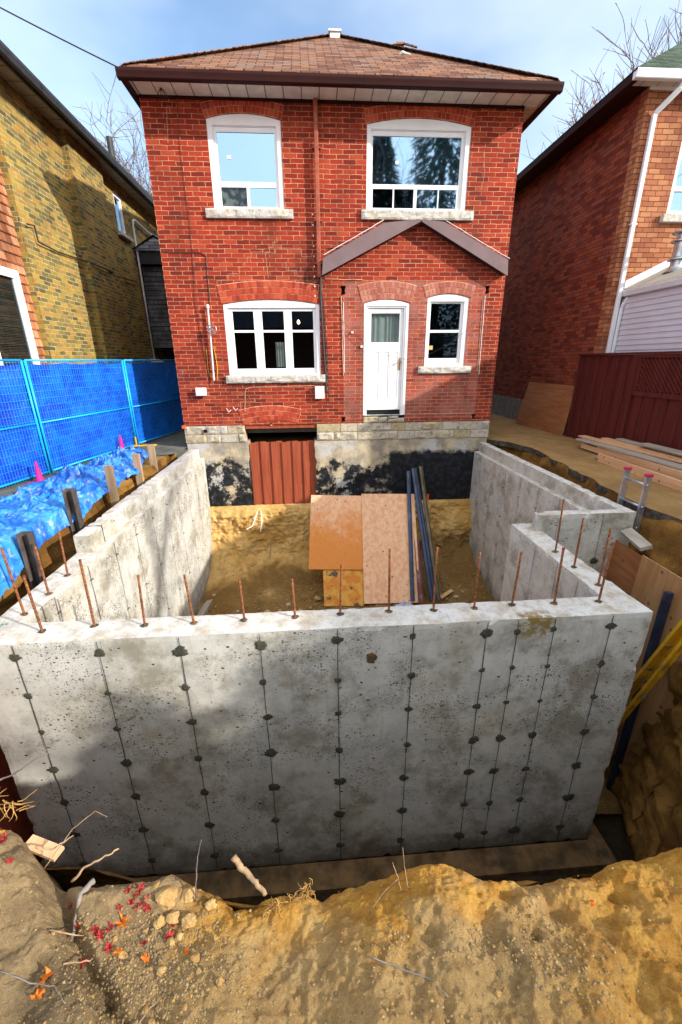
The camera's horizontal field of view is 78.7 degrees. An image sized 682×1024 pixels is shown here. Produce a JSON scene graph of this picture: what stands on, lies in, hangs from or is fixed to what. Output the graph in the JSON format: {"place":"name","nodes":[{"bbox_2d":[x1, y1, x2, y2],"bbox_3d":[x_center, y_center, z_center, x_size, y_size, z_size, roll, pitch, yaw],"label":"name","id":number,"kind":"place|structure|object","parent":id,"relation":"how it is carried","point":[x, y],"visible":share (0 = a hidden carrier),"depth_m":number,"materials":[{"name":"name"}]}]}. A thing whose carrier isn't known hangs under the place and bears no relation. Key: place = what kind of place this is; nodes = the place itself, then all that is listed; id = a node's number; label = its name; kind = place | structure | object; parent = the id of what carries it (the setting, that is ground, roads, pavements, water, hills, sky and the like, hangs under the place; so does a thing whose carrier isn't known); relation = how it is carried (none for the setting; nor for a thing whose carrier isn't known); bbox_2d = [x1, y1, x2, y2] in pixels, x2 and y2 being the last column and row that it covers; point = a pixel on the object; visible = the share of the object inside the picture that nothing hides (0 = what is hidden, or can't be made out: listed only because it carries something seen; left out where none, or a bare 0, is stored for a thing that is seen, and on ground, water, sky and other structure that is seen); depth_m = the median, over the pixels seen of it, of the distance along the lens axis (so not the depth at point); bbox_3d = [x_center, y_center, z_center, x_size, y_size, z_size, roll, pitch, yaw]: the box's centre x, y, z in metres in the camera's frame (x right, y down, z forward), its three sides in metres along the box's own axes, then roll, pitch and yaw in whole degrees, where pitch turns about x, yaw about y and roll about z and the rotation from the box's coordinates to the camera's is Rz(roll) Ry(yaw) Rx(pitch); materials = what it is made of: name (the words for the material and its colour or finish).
{"place":"outdoors","nodes":[
{"label":"outdoors","id":0,"kind":"place"},
{"bbox_2d":[0,430,187,497],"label":"alley path","id":1,"kind":"structure","parent":0,"point":[173,443],"depth_m":8.96,"materials":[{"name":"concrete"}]},
{"bbox_2d":[0,359,50,487],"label":"construction fence","id":2,"kind":"object","parent":1,"relation":"on","point":[21,452],"visible":0.99,"depth_m":6.35,"materials":[{"name":"blue paint"}]},
{"bbox_2d":[28,461,45,483],"bbox_3d":[-4.707,-0.621,6.462,0.260,0.330,0.260,-2,20,-4],"label":"traffic cone","id":3,"kind":"object","parent":1,"relation":"on","point":[39,475],"visible":0.55,"depth_m":6.45,"materials":[{"name":"pink plastic"}]},
{"bbox_2d":[0,444,148,596],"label":"tarp","id":4,"kind":"object","parent":1,"relation":"on","point":[38,509],"visible":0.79,"depth_m":5.42,"materials":[{"name":"plastic"}]},
{"bbox_2d":[23,359,137,472],"bbox_3d":[-4.715,-1.909,7.801,0.083,1.795,2.420,2,20,7],"label":"construction fence","id":5,"kind":"object","parent":1,"relation":"on","point":[83,413],"visible":0.99,"depth_m":7.57,"materials":[{"name":"blue paint"}]},
{"bbox_2d":[119,435,124,447],"bbox_3d":[-4.512,-1.395,8.542,0.260,0.360,0.260,-2,20,-4],"label":"traffic cone","id":6,"kind":"object","parent":1,"relation":"on","point":[121,444],"visible":0.36,"depth_m":8.51,"materials":[{"name":"pink plastic"}]},
{"bbox_2d":[133,437,156,446],"bbox_3d":[-4.339,-1.549,9.151,0.510,0.210,0.083,-6,21,-14],"label":"barrier foot","id":7,"kind":"object","parent":1,"relation":"on","point":[135,445],"visible":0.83,"depth_m":9.13},
{"bbox_2d":[123,359,183,444],"bbox_3d":[-4.385,-2.742,10.083,0.084,1.795,2.420,2,20,7],"label":"construction fence","id":8,"kind":"object","parent":1,"relation":"on","point":[154,397],"visible":0.94,"depth_m":9.84,"materials":[{"name":"blue paint"}]},
{"bbox_2d":[46,432,610,491],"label":"ground","id":9,"kind":"structure","parent":0,"point":[282,436],"depth_m":10.27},
{"bbox_2d":[0,40,174,459],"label":"brick house","id":10,"kind":"structure","parent":9,"relation":"on","point":[76,198],"depth_m":8.30,"materials":[{"name":"yellow brick"}]},
{"bbox_2d":[0,266,40,435],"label":"window","id":11,"kind":"structure","parent":10,"relation":"in","point":[13,274],"depth_m":6.97,"materials":[{"name":"white glass"}]},
{"bbox_2d":[112,190,125,233],"bbox_3d":[-5.801,-7.759,10.784,0.080,0.970,0.520,-2,20,-4],"label":"window","id":12,"kind":"structure","parent":10,"relation":"in","point":[117,202],"depth_m":10.86,"materials":[{"name":"white glass"}]},
{"bbox_2d":[132,219,159,359],"bbox_3d":[-5.671,-6.697,13.089,0.340,3.735,2.500,-2,20,-4],"label":"downspout","id":13,"kind":"object","parent":10,"relation":"attached to","point":[141,226],"visible":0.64,"depth_m":11.97,"materials":[{"name":"grey metal"}]},
{"bbox_2d":[72,63,152,196],"bbox_3d":[-10.106,-15.643,26.506,16.113,15.049,14.336,-2,20,-4],"label":"bare tree","id":14,"kind":"object","parent":9,"relation":"on","point":[135,149],"visible":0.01,"depth_m":21.04,"materials":[{"name":"brown plant"}]},
{"bbox_2d":[113,139,152,197],"bbox_3d":[-12.257,-13.003,22.073,11.618,13.105,12.328,4,21,13],"label":"bare tree","id":15,"kind":"object","parent":9,"relation":"on","point":[129,165],"depth_m":22.18,"materials":[{"name":"plant"}]},
{"bbox_2d":[115,28,564,506],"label":"brick house","id":16,"kind":"structure","parent":9,"relation":"on","point":[348,200],"depth_m":7.97,"materials":[{"name":"brick"}]},
{"bbox_2d":[0,7,168,97],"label":"overhead wire","id":17,"kind":"object","parent":16,"relation":"attached to","point":[160,89],"visible":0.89,"depth_m":6.46,"materials":[{"name":"black plastic"}]},
{"bbox_2d":[206,114,283,208],"bbox_3d":[-1.696,-6.255,7.493,1.280,1.400,0.122,-2,20,-4],"label":"window","id":18,"kind":"structure","parent":16,"relation":"in","point":[245,150],"depth_m":7.46,"materials":[{"name":"clear glass"}]},
{"bbox_2d":[223,300,320,374],"bbox_3d":[-1.376,-3.544,8.501,1.890,1.410,0.122,-2,20,-4],"label":"window","id":19,"kind":"structure","parent":16,"relation":"in","point":[255,306],"depth_m":8.44,"materials":[{"name":"white glass"}]},
{"bbox_2d":[275,342,285,366],"bbox_3d":[-1.263,-3.379,8.938,0.260,0.500,0.030,-2,20,-4],"label":"net curtain","id":20,"kind":"object","parent":16,"relation":"hanging from","point":[280,355],"visible":0.75,"depth_m":8.94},
{"bbox_2d":[249,440,316,504],"bbox_3d":[-1.299,-0.843,9.537,1.500,1.584,0.100,-2,20,-4],"label":"board barrier","id":21,"kind":"object","parent":16,"relation":"attached to","point":[283,472],"visible":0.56,"depth_m":9.47,"materials":[{"name":"metal"}]},
{"bbox_2d":[366,308,403,409],"bbox_3d":[0.917,-3.197,8.798,0.740,2.015,0.176,-2,20,-4],"label":"door","id":22,"kind":"structure","parent":16,"relation":"in","point":[383,371],"depth_m":8.77,"materials":[{"name":"white wood"}]},
{"bbox_2d":[366,119,471,210],"bbox_3d":[1.406,-6.360,7.686,1.900,1.390,0.122,-2,20,-4],"label":"window","id":23,"kind":"structure","parent":16,"relation":"in","point":[429,158],"depth_m":7.65,"materials":[{"name":"clear glass"}]},
{"bbox_2d":[424,294,468,365],"bbox_3d":[2.179,-3.774,8.683,0.860,1.375,0.122,-2,20,-4],"label":"window","id":24,"kind":"structure","parent":16,"relation":"in","point":[463,301],"depth_m":8.65,"materials":[{"name":"white glass"}]},
{"bbox_2d":[0,828,681,1023],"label":"soil mound","id":25,"kind":"object","parent":9,"relation":"on","point":[319,925],"visible":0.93,"depth_m":1.27,"materials":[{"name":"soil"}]},
{"bbox_2d":[0,832,7,843],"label":"fallen leaf","id":26,"kind":"object","parent":25,"relation":"on","point":[3,839],"visible":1,"depth_m":1.47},
{"bbox_2d":[0,788,37,820],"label":"root cluster","id":27,"kind":"object","parent":25,"relation":"on","point":[8,803],"visible":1,"depth_m":1.60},
{"bbox_2d":[0,753,47,780],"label":"branch","id":28,"kind":"object","parent":25,"relation":"on","point":[21,768],"visible":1,"depth_m":1.61,"materials":[{"name":"brown plant"}]},
{"bbox_2d":[0,971,65,1003],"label":"twig","id":29,"kind":"object","parent":25,"relation":"on","point":[22,979],"visible":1,"depth_m":1.18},
{"bbox_2d":[30,988,44,999],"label":"fallen leaf","id":30,"kind":"object","parent":25,"relation":"on","point":[39,993],"visible":1,"depth_m":1.17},
{"bbox_2d":[26,834,64,861],"bbox_3d":[-1.104,1.247,1.544,0.138,0.035,0.045,4,21,12],"label":"board end","id":31,"kind":"object","parent":25,"relation":"on","point":[33,842],"visible":0.79,"depth_m":1.54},
{"bbox_2d":[37,966,53,985],"bbox_3d":[-0.850,1.333,1.191,0.041,0.032,0.034,4,20,12],"label":"fallen leaf","id":32,"kind":"object","parent":25,"relation":"on","point":[44,977],"visible":1,"depth_m":1.20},
{"bbox_2d":[35,835,73,850],"bbox_3d":[-1.032,1.195,1.501,0.111,0.048,0.014,-12,23,-30],"label":"twig","id":33,"kind":"object","parent":25,"relation":"on","point":[39,848],"visible":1,"depth_m":1.49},
{"bbox_2d":[49,929,83,935],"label":"twig","id":34,"kind":"object","parent":25,"relation":"on","point":[51,930],"visible":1,"depth_m":1.31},
{"bbox_2d":[44,811,106,867],"bbox_3d":[-0.974,1.187,1.524,0.212,0.088,0.033,-16,25,-37],"label":"twig","id":35,"kind":"object","parent":25,"relation":"on","point":[69,833],"visible":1,"depth_m":1.51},
{"bbox_2d":[70,878,94,938],"bbox_3d":[-0.870,1.322,1.391,0.028,0.087,0.133,3,20,9],"label":"twig","id":36,"kind":"object","parent":25,"relation":"on","point":[87,887],"visible":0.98,"depth_m":1.39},
{"bbox_2d":[63,940,110,964],"bbox_3d":[-0.777,1.361,1.279,0.124,0.063,0.009,-15,24,-34],"label":"twig","id":37,"kind":"object","parent":25,"relation":"on","point":[66,963],"visible":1,"depth_m":1.26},
{"bbox_2d":[71,848,118,882],"bbox_3d":[-0.865,1.244,1.464,0.158,0.060,0.014,-11,22,-26],"label":"twig","id":38,"kind":"object","parent":25,"relation":"on","point":[82,869],"visible":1,"depth_m":1.45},
{"bbox_2d":[95,929,104,941],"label":"fallen leaf","id":39,"kind":"object","parent":25,"relation":"on","point":[99,935],"visible":1,"depth_m":1.32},
{"bbox_2d":[104,940,112,952],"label":"fallen leaf","id":40,"kind":"object","parent":25,"relation":"on","point":[108,947],"visible":1,"depth_m":1.30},
{"bbox_2d":[105,921,113,931],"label":"fallen leaf","id":41,"kind":"object","parent":25,"relation":"on","point":[111,925],"visible":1,"depth_m":1.34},
{"bbox_2d":[116,950,125,958],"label":"soil clod","id":42,"kind":"object","parent":25,"relation":"on","point":[121,955],"visible":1,"depth_m":1.29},
{"bbox_2d":[114,912,129,928],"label":"fallen leaf","id":43,"kind":"object","parent":25,"relation":"on","point":[122,922],"visible":1,"depth_m":1.36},
{"bbox_2d":[141,953,150,963],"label":"fallen leaf","id":44,"kind":"object","parent":25,"relation":"on","point":[145,957],"visible":1,"depth_m":1.29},
{"bbox_2d":[143,904,151,911],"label":"fallen leaf","id":45,"kind":"object","parent":25,"relation":"on","point":[146,907],"visible":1,"depth_m":1.40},
{"bbox_2d":[138,997,160,1023],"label":"twig","id":46,"kind":"object","parent":25,"relation":"on","point":[148,1010],"visible":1,"depth_m":1.19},
{"bbox_2d":[148,1018,155,1023],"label":"soil clod","id":47,"kind":"object","parent":25,"relation":"on","point":[151,1021],"visible":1,"depth_m":1.17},
{"bbox_2d":[153,880,160,889],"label":"soil clod","id":48,"kind":"object","parent":25,"relation":"on","point":[156,884],"visible":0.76,"depth_m":1.44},
{"bbox_2d":[153,915,165,929],"bbox_3d":[-0.603,1.360,1.379,0.037,0.039,0.036,-14,24,-32],"label":"soil clod","id":49,"kind":"object","parent":25,"relation":"on","point":[159,922],"visible":1,"depth_m":1.37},
{"bbox_2d":[157,966,165,975],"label":"soil clod","id":50,"kind":"object","parent":25,"relation":"on","point":[161,970],"visible":1,"depth_m":1.27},
{"bbox_2d":[155,885,177,909],"bbox_3d":[-0.600,1.321,1.428,0.071,0.072,0.064,-2,20,-4],"label":"rock","id":51,"kind":"object","parent":25,"relation":"on","point":[165,896],"visible":1,"depth_m":1.41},
{"bbox_2d":[164,930,174,940],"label":"fallen leaf","id":52,"kind":"object","parent":25,"relation":"on","point":[168,935],"visible":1,"depth_m":1.35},
{"bbox_2d":[166,937,174,946],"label":"soil clod","id":53,"kind":"object","parent":25,"relation":"on","point":[170,941],"visible":1,"depth_m":1.33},
{"bbox_2d":[165,910,179,923],"bbox_3d":[-0.563,1.361,1.397,0.048,0.044,0.045,-2,20,-4],"label":"soil clod","id":54,"kind":"object","parent":25,"relation":"on","point":[172,916],"visible":0.99,"depth_m":1.39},
{"bbox_2d":[175,932,183,940],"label":"soil clod","id":55,"kind":"object","parent":25,"relation":"on","point":[179,935],"visible":1,"depth_m":1.34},
{"bbox_2d":[180,886,194,902],"bbox_3d":[-0.529,1.325,1.442,0.050,0.048,0.047,-2,20,-4],"label":"soil clod","id":56,"kind":"object","parent":25,"relation":"on","point":[188,895],"visible":0.97,"depth_m":1.43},
{"bbox_2d":[182,912,195,928],"bbox_3d":[-0.506,1.363,1.386,0.046,0.041,0.041,-2,20,-4],"label":"soil clod","id":57,"kind":"object","parent":25,"relation":"on","point":[188,920],"visible":1,"depth_m":1.38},
{"bbox_2d":[190,951,199,962],"bbox_3d":[-0.454,1.382,1.290,0.031,0.026,0.028,-2,20,-4],"label":"soil clod","id":58,"kind":"object","parent":25,"relation":"on","point":[195,957],"visible":1,"depth_m":1.28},
{"bbox_2d":[194,839,201,901],"bbox_3d":[-0.492,1.233,1.429,0.009,0.206,0.079,6,21,17],"label":"twig","id":59,"kind":"object","parent":25,"relation":"on","point":[196,873],"visible":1,"depth_m":1.42,"materials":[{"name":"wood"}]},
{"bbox_2d":[205,898,217,910],"bbox_3d":[-0.445,1.347,1.427,0.044,0.030,0.034,-2,20,-4],"label":"soil clod","id":60,"kind":"object","parent":25,"relation":"on","point":[210,904],"visible":1,"depth_m":1.42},
{"bbox_2d":[216,976,224,987],"bbox_3d":[-0.358,1.386,1.227,0.024,0.020,0.023,17,27,40],"label":"soil clod","id":61,"kind":"object","parent":25,"relation":"on","point":[220,980],"visible":1,"depth_m":1.22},
{"bbox_2d":[231,854,266,895],"bbox_3d":[-0.316,1.242,1.424,0.161,0.059,0.026,13,24,32],"label":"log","id":62,"kind":"object","parent":25,"relation":"on","point":[241,868],"visible":1,"depth_m":1.43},
{"bbox_2d":[263,878,315,918],"bbox_3d":[-0.179,1.329,1.422,0.180,0.074,0.072,-6,21,-16],"label":"root mass","id":63,"kind":"object","parent":25,"relation":"on","point":[307,891],"visible":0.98,"depth_m":1.43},
{"bbox_2d":[368,956,447,996],"bbox_3d":[0.193,1.337,1.207,0.236,0.015,0.022,7,21,20],"label":"twig","id":64,"kind":"object","parent":25,"relation":"on","point":[390,964],"visible":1,"depth_m":1.22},
{"bbox_2d":[494,989,501,997],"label":"soil clod","id":65,"kind":"object","parent":25,"relation":"on","point":[497,992],"visible":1,"depth_m":1.16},
{"bbox_2d":[598,994,605,1003],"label":"soil clod","id":66,"kind":"object","parent":25,"relation":"on","point":[602,998],"visible":1,"depth_m":1.13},
{"bbox_2d":[486,439,681,522],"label":"driveway edge","id":67,"kind":"object","parent":9,"relation":"on","point":[653,514],"visible":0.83,"depth_m":6.64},
{"bbox_2d":[490,42,681,434],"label":"brick house","id":68,"kind":"structure","parent":9,"relation":"on","point":[597,217],"depth_m":8.78,"materials":[{"name":"red brick"}]},
{"bbox_2d":[662,229,681,273],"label":"flue pipe","id":69,"kind":"object","parent":68,"relation":"on","point":[675,260],"visible":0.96,"depth_m":7.79,"materials":[{"name":"metal"}]},
{"bbox_2d":[666,144,681,213],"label":"window","id":70,"kind":"structure","parent":68,"relation":"in","point":[675,201],"depth_m":8.05,"materials":[{"name":"white glass"}]},
{"bbox_2d":[522,0,681,159],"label":"bare tree","id":71,"kind":"object","parent":9,"relation":"on","point":[631,68],"visible":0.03,"depth_m":14.02,"materials":[{"name":"brown plant"}]},
{"bbox_2d":[35,814,634,905],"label":"trench floor","id":72,"kind":"structure","parent":0,"point":[611,830],"depth_m":4.39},
{"bbox_2d":[16,531,45,589],"bbox_3d":[-3.235,1.702,4.808,0.120,3.170,0.090,-2,20,-4],"label":"steel pile","id":73,"kind":"object","parent":72,"relation":"on","point":[26,540],"visible":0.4,"depth_m":4.35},
{"bbox_2d":[0,442,652,903],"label":"concrete foundation","id":74,"kind":"object","parent":72,"relation":"on","point":[154,716],"visible":0.98,"depth_m":3.76,"materials":[{"name":"concrete"}]},
{"bbox_2d":[617,466,653,544],"bbox_3d":[3.746,1.129,5.814,0.090,3.515,0.410,-2,20,-4],"label":"aluminium ladder","id":75,"kind":"object","parent":72,"relation":"on","point":[641,504],"visible":0.3,"depth_m":5.24,"materials":[{"name":"metal"}]},
{"bbox_2d":[0,445,681,910],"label":"excavation bank","id":76,"kind":"structure","parent":0,"point":[646,789],"depth_m":4.26,"materials":[{"name":"soil"}]},
{"bbox_2d":[0,753,34,854],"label":"plywood sheet","id":77,"kind":"object","parent":76,"relation":"on","point":[22,828],"depth_m":3.99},
{"bbox_2d":[61,488,84,535],"bbox_3d":[-3.277,1.308,5.600,0.120,3.370,0.090,-2,20,-4],"label":"steel pile","id":78,"kind":"object","parent":76,"relation":"in","point":[71,500],"visible":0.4,"depth_m":5.11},
{"bbox_2d":[103,465,119,506],"bbox_3d":[-3.345,0.372,6.359,0.120,2.210,0.060,-2,20,-4],"label":"wooden stake","id":79,"kind":"object","parent":76,"relation":"on","point":[111,484],"visible":0.42,"depth_m":6.07,"materials":[{"name":"brown wood"}]},
{"bbox_2d":[132,454,144,487],"bbox_3d":[-3.414,0.054,7.295,0.120,2.170,0.060,-2,20,-4],"label":"wooden stake","id":80,"kind":"object","parent":76,"relation":"on","point":[136,459],"visible":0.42,"depth_m":7.00,"materials":[{"name":"brown wood"}]},
{"bbox_2d":[147,445,158,471],"bbox_3d":[-3.440,-0.182,7.900,0.120,2.200,0.060,-2,20,-4],"label":"wooden stake","id":81,"kind":"object","parent":76,"relation":"on","point":[152,454],"visible":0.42,"depth_m":7.58,"materials":[{"name":"brown wood"}]},
{"bbox_2d":[605,540,641,594],"bbox_3d":[3.415,1.518,5.566,0.115,2.480,1.069,1,20,3],"label":"plywood sheet","id":82,"kind":"object","parent":76,"relation":"on","point":[624,564],"visible":0.06,"depth_m":5.04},
{"bbox_2d":[620,528,652,550],"bbox_3d":[3.472,0.319,4.897,0.137,0.119,0.453,2,20,6],"label":"wood block","id":83,"kind":"object","parent":82,"relation":"on","point":[638,541],"depth_m":4.85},
{"bbox_2d":[612,555,681,773],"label":"plywood sheet","id":84,"kind":"object","parent":76,"relation":"on","point":[653,581],"visible":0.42,"depth_m":4.44,"materials":[{"name":"wood"}]},
{"bbox_2d":[0,0,681,457],"label":"sky","id":85,"kind":"structure","parent":0,"point":[555,38],"materials":[{"name":"blue"}]},
{"bbox_2d":[206,565,491,614],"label":"gravel","id":86,"kind":"structure","parent":0,"point":[451,601],"depth_m":8.69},
{"bbox_2d":[197,499,622,813],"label":"pit bank","id":87,"kind":"structure","parent":0,"point":[240,550],"depth_m":9.54,"materials":[{"name":"soil"}]},
{"bbox_2d":[197,594,214,615],"bbox_3d":[-2.736,1.951,8.397,0.120,0.140,1.012,1,20,3],"label":"footing form board","id":88,"kind":"object","parent":87,"relation":"on","point":[204,609],"visible":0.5,"depth_m":8.35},
{"bbox_2d":[247,511,261,531],"bbox_3d":[-1.962,0.216,9.424,0.366,0.430,0.219,-2,20,-4],"label":"loose wire","id":89,"kind":"object","parent":87,"relation":"hanging from","point":[254,521],"visible":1,"depth_m":9.40,"materials":[{"name":"plastic"}]},
{"bbox_2d":[323,570,363,605],"bbox_3d":[0.074,1.259,8.716,0.900,1.109,0.921,-2,20,-4],"label":"plywood sheet","id":90,"kind":"object","parent":87,"relation":"on","point":[352,588],"visible":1,"depth_m":8.60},
{"bbox_2d":[361,494,418,603],"bbox_3d":[1.057,0.724,8.902,1.300,1.879,1.581,-2,20,-4],"label":"plywood sheet","id":91,"kind":"object","parent":87,"relation":"on","point":[384,523],"visible":1,"depth_m":8.88,"materials":[{"name":"wood"}]},
{"bbox_2d":[309,495,362,569],"bbox_3d":[-0.105,0.418,8.986,1.230,1.329,1.131,-2,20,-4],"label":"plywood sheet","id":92,"kind":"object","parent":91,"relation":"on","point":[336,542],"visible":1,"depth_m":8.96,"materials":[{"name":"wood"}]},
{"bbox_2d":[406,471,414,600],"bbox_3d":[1.495,0.439,8.971,0.085,2.284,1.916,0,20,3],"label":"steel stud","id":93,"kind":"object","parent":91,"relation":"on","point":[411,565],"visible":1,"depth_m":8.94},
{"bbox_2d":[393,601,412,605],"bbox_3d":[1.282,1.850,8.468,0.400,0.150,0.200,-2,20,-4],"label":"plastic bag","id":94,"kind":"object","parent":87,"relation":"on","point":[403,603],"visible":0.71,"depth_m":8.45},
{"bbox_2d":[414,540,423,602],"bbox_3d":[1.632,1.227,8.719,0.108,1.035,0.934,0,20,1],"label":"maroon strip","id":95,"kind":"object","parent":87,"relation":"on","point":[420,586],"visible":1,"depth_m":8.67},
{"bbox_2d":[411,467,432,600],"bbox_3d":[1.748,0.400,8.986,0.082,2.341,1.921,-3,20,-6],"label":"steel stud","id":96,"kind":"object","parent":87,"relation":"on","point":[425,555],"visible":0.83,"depth_m":8.94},
{"bbox_2d":[414,468,437,599],"bbox_3d":[1.817,0.394,9.016,0.068,2.332,1.933,-3,20,-7],"label":"steel stud","id":97,"kind":"object","parent":87,"relation":"on","point":[427,543],"visible":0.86,"depth_m":9.00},
{"bbox_2d":[418,466,440,599],"bbox_3d":[1.907,0.375,9.005,0.082,2.370,1.949,-2,20,-4],"label":"steel stud","id":98,"kind":"object","parent":87,"relation":"on","point":[427,518],"visible":1,"depth_m":9.03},
{"bbox_2d":[440,589,452,598],"bbox_3d":[2.213,1.722,8.736,0.363,0.070,0.080,-15,25,-35],"label":"wood offcut","id":99,"kind":"object","parent":87,"relation":"on","point":[445,594],"visible":0.79,"depth_m":8.72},
{"bbox_2d":[606,591,673,790],"bbox_3d":[3.243,2.046,4.558,0.084,2.586,0.289,17,27,40],"label":"steel post","id":100,"kind":"object","parent":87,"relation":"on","point":[659,622],"visible":0.72,"depth_m":4.51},
{"bbox_2d":[618,619,681,727],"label":"yellow stepladder","id":101,"kind":"object","parent":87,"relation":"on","point":[665,655],"visible":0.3,"depth_m":4.04,"materials":[{"name":"paint"}]},
{"bbox_2d":[487,413,681,519],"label":"driveway","id":102,"kind":"structure","parent":0,"point":[570,453],"depth_m":7.58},
{"bbox_2d":[515,382,573,435],"bbox_3d":[5.235,-2.729,10.795,0.255,1.152,2.134,-2,20,-4],"label":"plywood sheet","id":103,"kind":"object","parent":102,"relation":"on","point":[545,407],"visible":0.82,"depth_m":10.64,"materials":[{"name":"wood"}]},
{"bbox_2d":[566,351,681,463],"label":"board fence","id":104,"kind":"object","parent":102,"relation":"on","point":[636,396],"visible":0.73,"depth_m":7.89,"materials":[{"name":"wood"}]},
{"bbox_2d":[581,443,681,480],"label":"lumber board","id":105,"kind":"object","parent":102,"relation":"on","point":[595,449],"visible":0.78,"depth_m":7.08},
{"bbox_2d":[597,446,681,473],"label":"lumber board","id":106,"kind":"object","parent":105,"relation":"on","point":[658,465],"visible":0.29,"depth_m":6.75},
{"bbox_2d":[576,438,681,469],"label":"lumber board","id":107,"kind":"object","parent":106,"relation":"on","point":[646,457],"visible":1,"depth_m":7.13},
{"bbox_2d":[578,435,681,463],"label":"lumber board","id":108,"kind":"object","parent":107,"relation":"on","point":[629,448],"visible":1,"depth_m":7.44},
{"bbox_2d":[601,438,681,459],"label":"lumber board","id":109,"kind":"object","parent":108,"relation":"on","point":[645,449],"visible":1,"depth_m":7.25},
{"bbox_2d":[615,438,681,456],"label":"lumber board","id":110,"kind":"object","parent":109,"relation":"on","point":[627,441],"visible":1,"depth_m":7.58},
{"bbox_2d":[638,443,681,455],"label":"lumber board","id":111,"kind":"object","parent":110,"relation":"on","point":[665,449],"visible":1,"depth_m":6.88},
{"bbox_2d":[597,453,681,491],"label":"lumber board","id":112,"kind":"object","parent":102,"relation":"on","point":[668,481],"visible":1,"depth_m":6.45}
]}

